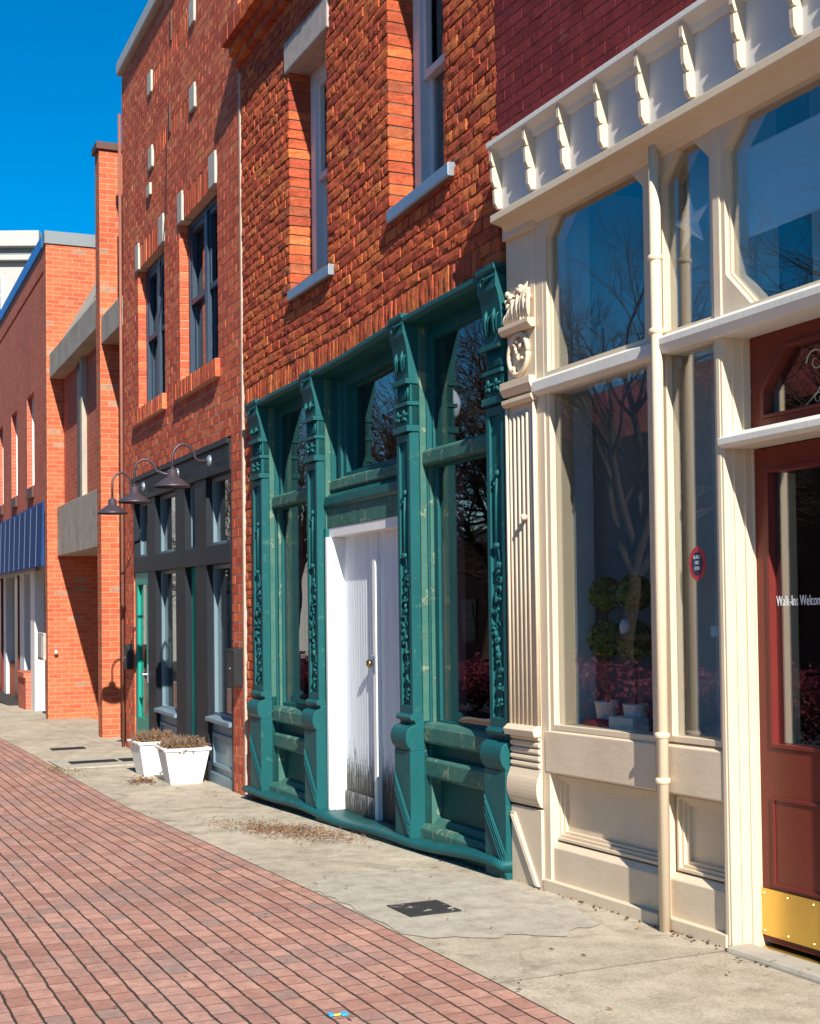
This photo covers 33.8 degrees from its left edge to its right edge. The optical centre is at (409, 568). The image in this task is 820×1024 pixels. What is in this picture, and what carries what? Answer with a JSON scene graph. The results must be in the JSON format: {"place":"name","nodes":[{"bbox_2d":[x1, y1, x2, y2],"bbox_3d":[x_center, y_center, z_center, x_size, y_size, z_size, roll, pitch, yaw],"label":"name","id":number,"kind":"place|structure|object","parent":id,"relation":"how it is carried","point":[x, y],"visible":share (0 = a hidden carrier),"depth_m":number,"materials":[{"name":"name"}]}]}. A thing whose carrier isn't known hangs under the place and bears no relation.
{"place":"outdoors","nodes":[
{"label":"outdoors","id":0,"kind":"place"},
{"bbox_2d":[0,0,148,234],"label":"sky","id":1,"kind":"structure","parent":0,"point":[61,88],"materials":[{"name":"blue"}]},
{"bbox_2d":[0,738,571,1023],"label":"brick pavement","id":2,"kind":"structure","parent":0,"point":[94,937],"depth_m":6.34,"materials":[{"name":"red brick"}]},
{"bbox_2d":[327,1011,347,1016],"bbox_3d":[-0.272,1.675,5.082,0.076,0.008,0.034,0,-2,-13],"label":"litter scrap","id":3,"kind":"object","parent":2,"relation":"on","point":[342,1013],"visible":0.98,"depth_m":5.08,"materials":[{"name":"blue plastic"}]},
{"bbox_2d":[16,746,573,1023],"bbox_3d":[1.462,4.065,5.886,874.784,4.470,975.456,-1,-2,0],"label":"ground","id":4,"kind":"structure","parent":0,"point":[343,906],"depth_m":7.60,"materials":[{"name":"concrete"}]},
{"bbox_2d":[0,230,41,309],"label":"white office building","id":5,"kind":"structure","parent":4,"relation":"on","point":[17,247],"depth_m":69.83,"materials":[{"name":"paint"}]},
{"bbox_2d":[0,276,1,309],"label":"window","id":6,"kind":"structure","parent":5,"relation":"in","point":[0,276],"depth_m":69.85,"materials":[{"name":"white paint"}]},
{"bbox_2d":[0,141,125,737],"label":"modern brick building","id":7,"kind":"structure","parent":4,"relation":"on","point":[59,396],"depth_m":24.15,"materials":[{"name":"brick"}]},
{"bbox_2d":[0,499,3,515],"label":"slit window","id":8,"kind":"structure","parent":7,"relation":"in","point":[1,507],"depth_m":30.44,"materials":[{"name":"white paint"}]},
{"bbox_2d":[11,416,17,508],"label":"slit window","id":9,"kind":"structure","parent":7,"relation":"in","point":[14,501],"depth_m":29.02,"materials":[{"name":"white paint"}]},
{"bbox_2d":[0,501,43,574],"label":"awning","id":10,"kind":"object","parent":7,"relation":"attached to","point":[21,540],"visible":1,"depth_m":26.86,"materials":[{"name":"blue fabric"}]},
{"bbox_2d":[26,397,33,499],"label":"slit window","id":11,"kind":"structure","parent":7,"relation":"in","point":[30,491],"depth_m":26.64,"materials":[{"name":"white paint"}]},
{"bbox_2d":[37,632,45,660],"bbox_3d":[-6.692,1.406,24.522,0.070,0.502,0.750,0,-2,-23],"label":"meter box","id":12,"kind":"object","parent":7,"relation":"attached to","point":[41,641],"visible":1,"depth_m":24.28,"materials":[{"name":"metal"}]},
{"bbox_2d":[116,0,244,795],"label":"brick storefront building","id":13,"kind":"structure","parent":4,"relation":"on","point":[177,71],"depth_m":14.73,"materials":[{"name":"brick"}]},
{"bbox_2d":[97,472,144,514],"bbox_3d":[-3.410,-0.902,15.988,0.588,0.502,0.358,0,-2,-24],"label":"wall lamp","id":14,"kind":"object","parent":13,"relation":"attached to","point":[111,508],"visible":0.98,"depth_m":15.91,"materials":[{"name":"metal"}]},
{"bbox_2d":[118,114,124,746],"bbox_3d":[-3.776,-1.788,17.668,0.044,8.400,0.043,-1,-2,0],"label":"drainpipe","id":15,"kind":"object","parent":13,"relation":"attached to","point":[121,420],"visible":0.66,"depth_m":17.65,"materials":[{"name":"orange metal"}]},
{"bbox_2d":[123,644,133,668],"bbox_3d":[-3.580,1.109,17.142,0.098,0.320,0.228,0,-2,-23],"label":"wall box","id":16,"kind":"object","parent":13,"relation":"attached to","point":[128,657],"visible":1,"depth_m":17.05,"materials":[{"name":"metal"}]},
{"bbox_2d":[135,572,148,733],"bbox_3d":[-3.300,1.153,16.618,0.131,2.223,0.800,0,-2,-23],"label":"door","id":17,"kind":"structure","parent":13,"relation":"in","point":[142,722],"depth_m":16.86,"materials":[{"name":"green paint"}]},
{"bbox_2d":[140,504,147,556],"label":"window","id":18,"kind":"structure","parent":13,"relation":"in","point":[142,506],"depth_m":16.98,"materials":[{"name":"blue paint"}]},
{"bbox_2d":[118,458,178,503],"bbox_3d":[-2.814,-0.953,14.504,0.652,0.481,0.358,-1,-2,0],"label":"wall lamp","id":19,"kind":"object","parent":13,"relation":"attached to","point":[133,496],"visible":0.92,"depth_m":14.47,"materials":[{"name":"metal"}]},
{"bbox_2d":[160,492,175,553],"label":"window","id":20,"kind":"structure","parent":13,"relation":"in","point":[163,498],"depth_m":15.90,"materials":[{"name":"blue paint"}]},
{"bbox_2d":[161,569,176,710],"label":"window","id":21,"kind":"structure","parent":13,"relation":"in","point":[163,573],"depth_m":15.87,"materials":[{"name":"blue paint"}]},
{"bbox_2d":[154,443,211,488],"bbox_3d":[-2.212,-1.014,13.162,0.564,0.437,0.358,0,-2,-12],"label":"wall lamp","id":22,"kind":"object","parent":13,"relation":"attached to","point":[172,480],"visible":1,"depth_m":13.13,"materials":[{"name":"metal"}]},
{"bbox_2d":[190,485,194,548],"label":"window","id":23,"kind":"structure","parent":13,"relation":"in","point":[192,490],"depth_m":14.54,"materials":[{"name":"grey paint"}]},
{"bbox_2d":[191,567,196,739],"bbox_3d":[-2.228,1.088,14.331,0.060,2.222,0.450,0,-2,-23],"label":"door","id":24,"kind":"structure","parent":13,"relation":"in","point":[193,568],"depth_m":14.43,"materials":[{"name":"green paint"}]},
{"bbox_2d":[188,194,218,373],"bbox_3d":[-2.071,-2.917,14.064,0.110,1.756,1.600,0,-2,-23],"label":"window","id":25,"kind":"structure","parent":13,"relation":"in","point":[206,219],"depth_m":14.06,"materials":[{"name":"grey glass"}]},
{"bbox_2d":[212,473,229,544],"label":"window","id":26,"kind":"structure","parent":13,"relation":"in","point":[215,481],"depth_m":13.69,"materials":[{"name":"grey paint"}]},
{"bbox_2d":[213,563,231,719],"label":"window","id":27,"kind":"structure","parent":13,"relation":"in","point":[216,575],"depth_m":13.66,"materials":[{"name":"blue paint"}]},
{"bbox_2d":[226,647,242,686],"bbox_3d":[-1.635,0.910,12.550,0.098,0.360,0.248,0,-2,-23],"label":"wall box","id":28,"kind":"object","parent":13,"relation":"attached to","point":[234,669],"visible":1,"depth_m":12.45,"materials":[{"name":"metal"}]},
{"bbox_2d":[221,0,516,879],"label":"teal storefront building","id":29,"kind":"structure","parent":4,"relation":"on","point":[373,378],"depth_m":10.05,"materials":[{"name":"red brick"}]},
{"bbox_2d":[278,395,303,494],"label":"upper window","id":30,"kind":"structure","parent":29,"relation":"in","point":[296,405],"depth_m":11.90,"materials":[{"name":"teal paint"}]},
{"bbox_2d":[277,502,308,708],"bbox_3d":[-0.841,0.338,11.428,0.220,1.827,1.098,0,-2,-24],"label":"lower window","id":31,"kind":"structure","parent":29,"relation":"in","point":[290,524],"depth_m":11.87,"materials":[{"name":"teal paint"}]},
{"bbox_2d":[284,0,334,300],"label":"window","id":32,"kind":"structure","parent":29,"relation":"in","point":[304,51],"depth_m":11.22,"materials":[{"name":"grey wood"}]},
{"bbox_2d":[344,532,378,818],"bbox_3d":[-0.378,0.810,10.235,0.112,2.149,0.686,0,-2,-24],"label":"door","id":33,"kind":"structure","parent":29,"relation":"in","point":[359,550],"depth_m":10.27,"materials":[{"name":"white wood"}]},
{"bbox_2d":[371,529,399,822],"bbox_3d":[-0.092,0.790,9.592,0.115,2.160,0.773,0,-2,-24],"label":"door","id":34,"kind":"structure","parent":29,"relation":"in","point":[385,593],"depth_m":9.83,"materials":[{"name":"white paint"}]},
{"bbox_2d":[386,0,455,222],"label":"window","id":35,"kind":"structure","parent":29,"relation":"in","point":[428,178],"depth_m":9.33,"materials":[{"name":"grey wood"}]},
{"bbox_2d":[430,300,481,447],"bbox_3d":[0.402,-1.236,8.562,0.095,0.872,1.113,0,-2,-24],"label":"upper window","id":36,"kind":"structure","parent":29,"relation":"in","point":[472,311],"depth_m":9.02,"materials":[{"name":"teal paint"}]},
{"bbox_2d":[429,453,489,728],"bbox_3d":[0.454,0.180,8.540,0.220,1.811,1.113,0,-2,-24],"label":"lower window","id":37,"kind":"structure","parent":29,"relation":"in","point":[446,487],"depth_m":8.96,"materials":[{"name":"teal paint"}]},
{"bbox_2d":[0,703,819,1023],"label":"sidewalk","id":38,"kind":"structure","parent":0,"point":[628,971],"depth_m":6.19,"materials":[{"name":"concrete"}]},
{"bbox_2d":[38,764,91,777],"bbox_3d":[-3.777,2.204,14.852,0.758,0.041,1.678,0,-2,-35],"label":"leaf drift","id":39,"kind":"object","parent":38,"relation":"on","point":[57,768],"visible":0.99,"depth_m":14.82,"materials":[{"name":"brown plant"}]},
{"bbox_2d":[50,747,85,750],"bbox_3d":[-4.404,2.318,17.385,0.420,0.024,0.230,0,-2,-24],"label":"drain grate","id":40,"kind":"object","parent":38,"relation":"on","point":[64,748],"visible":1,"depth_m":17.34,"materials":[{"name":"metal"}]},
{"bbox_2d":[48,755,134,769],"bbox_3d":[-3.520,2.228,15.608,1.140,0.036,1.000,0,-2,-24],"label":"utility hatch","id":41,"kind":"object","parent":38,"relation":"on","point":[97,762],"visible":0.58,"depth_m":15.43,"materials":[{"name":"concrete"}]},
{"bbox_2d":[126,775,162,783],"bbox_3d":[-2.734,2.141,13.710,0.377,0.036,0.712,0,-2,-24],"label":"leaf clump","id":42,"kind":"object","parent":38,"relation":"on","point":[141,780],"visible":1,"depth_m":13.64,"materials":[{"name":"brown plant"}]},
{"bbox_2d":[127,739,162,775],"bbox_3d":[-2.724,2.003,14.404,0.480,0.362,0.480,0,-2,-26],"label":"planter","id":43,"kind":"object","parent":38,"relation":"on","point":[145,756],"visible":0.42,"depth_m":14.20,"materials":[{"name":"plastic"}]},
{"bbox_2d":[129,727,175,745],"bbox_3d":[-2.722,1.789,14.410,0.555,0.190,0.552,-1,-2,0],"label":"potted plant","id":44,"kind":"object","parent":43,"relation":"on","point":[152,736],"visible":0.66,"depth_m":14.32,"materials":[{"name":"brown plant"}]},
{"bbox_2d":[155,745,211,784],"bbox_3d":[-2.284,1.966,13.594,0.480,0.362,0.480,0,-2,-21],"label":"planter","id":45,"kind":"object","parent":38,"relation":"on","point":[188,766],"visible":0.81,"depth_m":13.42,"materials":[{"name":"plastic"}]},
{"bbox_2d":[158,734,209,752],"bbox_3d":[-2.295,1.747,13.598,0.536,0.198,0.514,-2,-2,30],"label":"potted plant","id":46,"kind":"object","parent":45,"relation":"on","point":[176,742],"visible":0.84,"depth_m":13.52,"materials":[{"name":"brown plant"}]},
{"bbox_2d":[179,815,380,844],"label":"leaf litter","id":47,"kind":"object","parent":38,"relation":"on","point":[282,828],"visible":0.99,"depth_m":9.88,"materials":[{"name":"brown plant"}]},
{"bbox_2d":[4,768,741,1017],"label":"scattered leaves","id":48,"kind":"object","parent":38,"relation":"on","point":[674,932],"visible":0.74,"depth_m":6.38,"materials":[{"name":"brown plant"}]},
{"bbox_2d":[314,869,600,937],"bbox_3d":[0.194,1.755,7.152,1.058,0.042,2.066,0,-2,-24],"label":"sidewalk patch","id":49,"kind":"object","parent":38,"relation":"on","point":[502,909],"visible":1,"depth_m":7.02,"materials":[{"name":"concrete"}]},
{"bbox_2d":[387,900,461,916],"bbox_3d":[0.071,1.743,6.928,0.285,0.015,0.300,0,-2,-24],"label":"cover plate","id":50,"kind":"object","parent":49,"relation":"on","point":[422,908],"visible":1,"depth_m":6.91,"materials":[{"name":"metal"}]},
{"bbox_2d":[244,797,768,966],"bbox_3d":[-0.010,1.874,8.974,0.139,0.209,7.296,0,-2,-24],"label":"foot grit","id":51,"kind":"object","parent":38,"relation":"on","point":[451,859],"visible":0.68,"depth_m":8.08,"materials":[{"name":"soil"}]},
{"bbox_2d":[486,0,819,984],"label":"cream storefront building","id":52,"kind":"structure","parent":38,"relation":"on","point":[596,96],"depth_m":6.54,"materials":[{"name":"paint"}]},
{"bbox_2d":[542,166,648,376],"bbox_3d":[1.002,-1.544,7.016,0.134,0.985,0.970,0,-2,-26],"label":"upper window","id":53,"kind":"structure","parent":52,"relation":"in","point":[556,228],"depth_m":7.40,"materials":[{"name":"beige paint"}]},
{"bbox_2d":[583,719,608,726],"bbox_3d":[1.004,0.835,7.189,0.082,0.079,0.245,0,-2,-27],"label":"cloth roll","id":54,"kind":"object","parent":52,"relation":"on","point":[598,722],"visible":0.52,"depth_m":7.15,"materials":[{"name":"red fabric"}]},
{"bbox_2d":[546,363,655,741],"bbox_3d":[1.022,-0.077,6.978,0.128,1.880,0.970,0,-2,-26],"label":"lower window","id":55,"kind":"structure","parent":52,"relation":"in","point":[558,457],"depth_m":7.37,"materials":[{"name":"beige paint"}]},
{"bbox_2d":[586,577,624,719],"bbox_3d":[1.061,0.461,7.272,0.223,0.842,0.220,-1,-2,0],"label":"topiary","id":56,"kind":"object","parent":52,"relation":"on","point":[602,600],"visible":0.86,"depth_m":7.23,"materials":[{"name":"green plant"}]},
{"bbox_2d":[609,715,648,730],"bbox_3d":[1.129,0.816,6.972,0.100,0.108,0.220,0,-2,-26],"label":"white box","id":57,"kind":"object","parent":52,"relation":"on","point":[630,723],"visible":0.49,"depth_m":6.89,"materials":[{"name":"paper"}]},
{"bbox_2d":[614,575,651,717],"bbox_3d":[1.171,0.448,7.005,0.219,0.841,0.219,-1,-2,0],"label":"topiary","id":58,"kind":"object","parent":52,"relation":"on","point":[632,587],"visible":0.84,"depth_m":6.96,"materials":[{"name":"green plant"}]},
{"bbox_2d":[615,634,651,639],"bbox_3d":[1.376,0.596,6.898,0.520,0.536,0.380,0,-2,-26],"label":"display stand","id":59,"kind":"object","parent":52,"relation":"on","point":[636,637],"visible":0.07,"depth_m":6.82,"materials":[{"name":"brown wood"}]},
{"bbox_2d":[619,619,630,634],"bbox_3d":[1.104,0.297,6.933,0.060,0.080,0.058,-1,-2,0],"label":"white vase","id":60,"kind":"object","parent":59,"relation":"on","point":[625,626],"visible":1,"depth_m":6.91,"materials":[{"name":"white ceramic"}]},
{"bbox_2d":[645,143,670,932],"bbox_3d":[1.179,-0.155,6.385,0.079,3.777,0.084,-1,-2,0],"label":"drainpipe","id":61,"kind":"object","parent":52,"relation":"attached to","point":[655,333],"visible":0.97,"depth_m":6.36,"materials":[{"name":"beige metal"}]},
{"bbox_2d":[660,131,713,335],"bbox_3d":[1.339,-1.579,6.316,0.134,0.977,0.425,0,-2,-26],"label":"upper window","id":62,"kind":"structure","parent":52,"relation":"in","point":[675,167],"depth_m":6.45,"materials":[{"name":"beige paint"}]},
{"bbox_2d":[675,195,708,251],"bbox_3d":[1.325,-1.642,6.374,0.063,0.269,0.268,0,-2,-38],"label":"star ornament","id":63,"kind":"object","parent":52,"relation":"hanging from","point":[688,224],"visible":1,"depth_m":6.35,"materials":[{"name":"white metal"}]},
{"bbox_2d":[663,340,721,746],"bbox_3d":[1.359,-0.120,6.278,0.128,1.867,0.425,0,-2,-26],"label":"lower window","id":64,"kind":"structure","parent":52,"relation":"in","point":[678,577],"depth_m":6.42,"materials":[{"name":"beige paint"}]},
{"bbox_2d":[689,547,705,579],"bbox_3d":[1.332,-0.025,6.261,0.003,0.156,0.124,0,-2,-26],"label":"sticker","id":65,"kind":"object","parent":52,"relation":"attached to","point":[697,563],"depth_m":6.26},
{"bbox_2d":[711,626,718,636],"bbox_3d":[1.407,0.287,6.216,0.004,0.051,0.065,0,-2,-26],"label":"paper card","id":66,"kind":"object","parent":52,"relation":"attached to","point":[714,631],"visible":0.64,"depth_m":6.22,"materials":[{"name":"paper"}]},
{"bbox_2d":[719,113,819,314],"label":"upper window","id":67,"kind":"structure","parent":52,"relation":"in","point":[736,136],"depth_m":6.03,"materials":[{"name":"beige paint"}]},
{"bbox_2d":[746,113,819,237],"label":"roller blind","id":68,"kind":"object","parent":52,"relation":"attached to","point":[783,176],"visible":1,"depth_m":5.85,"materials":[{"name":"fabric"}]},
{"bbox_2d":[754,438,819,956],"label":"door","id":69,"kind":"structure","parent":52,"relation":"in","point":[790,773],"depth_m":5.94,"materials":[{"name":"red paint"}]}
]}

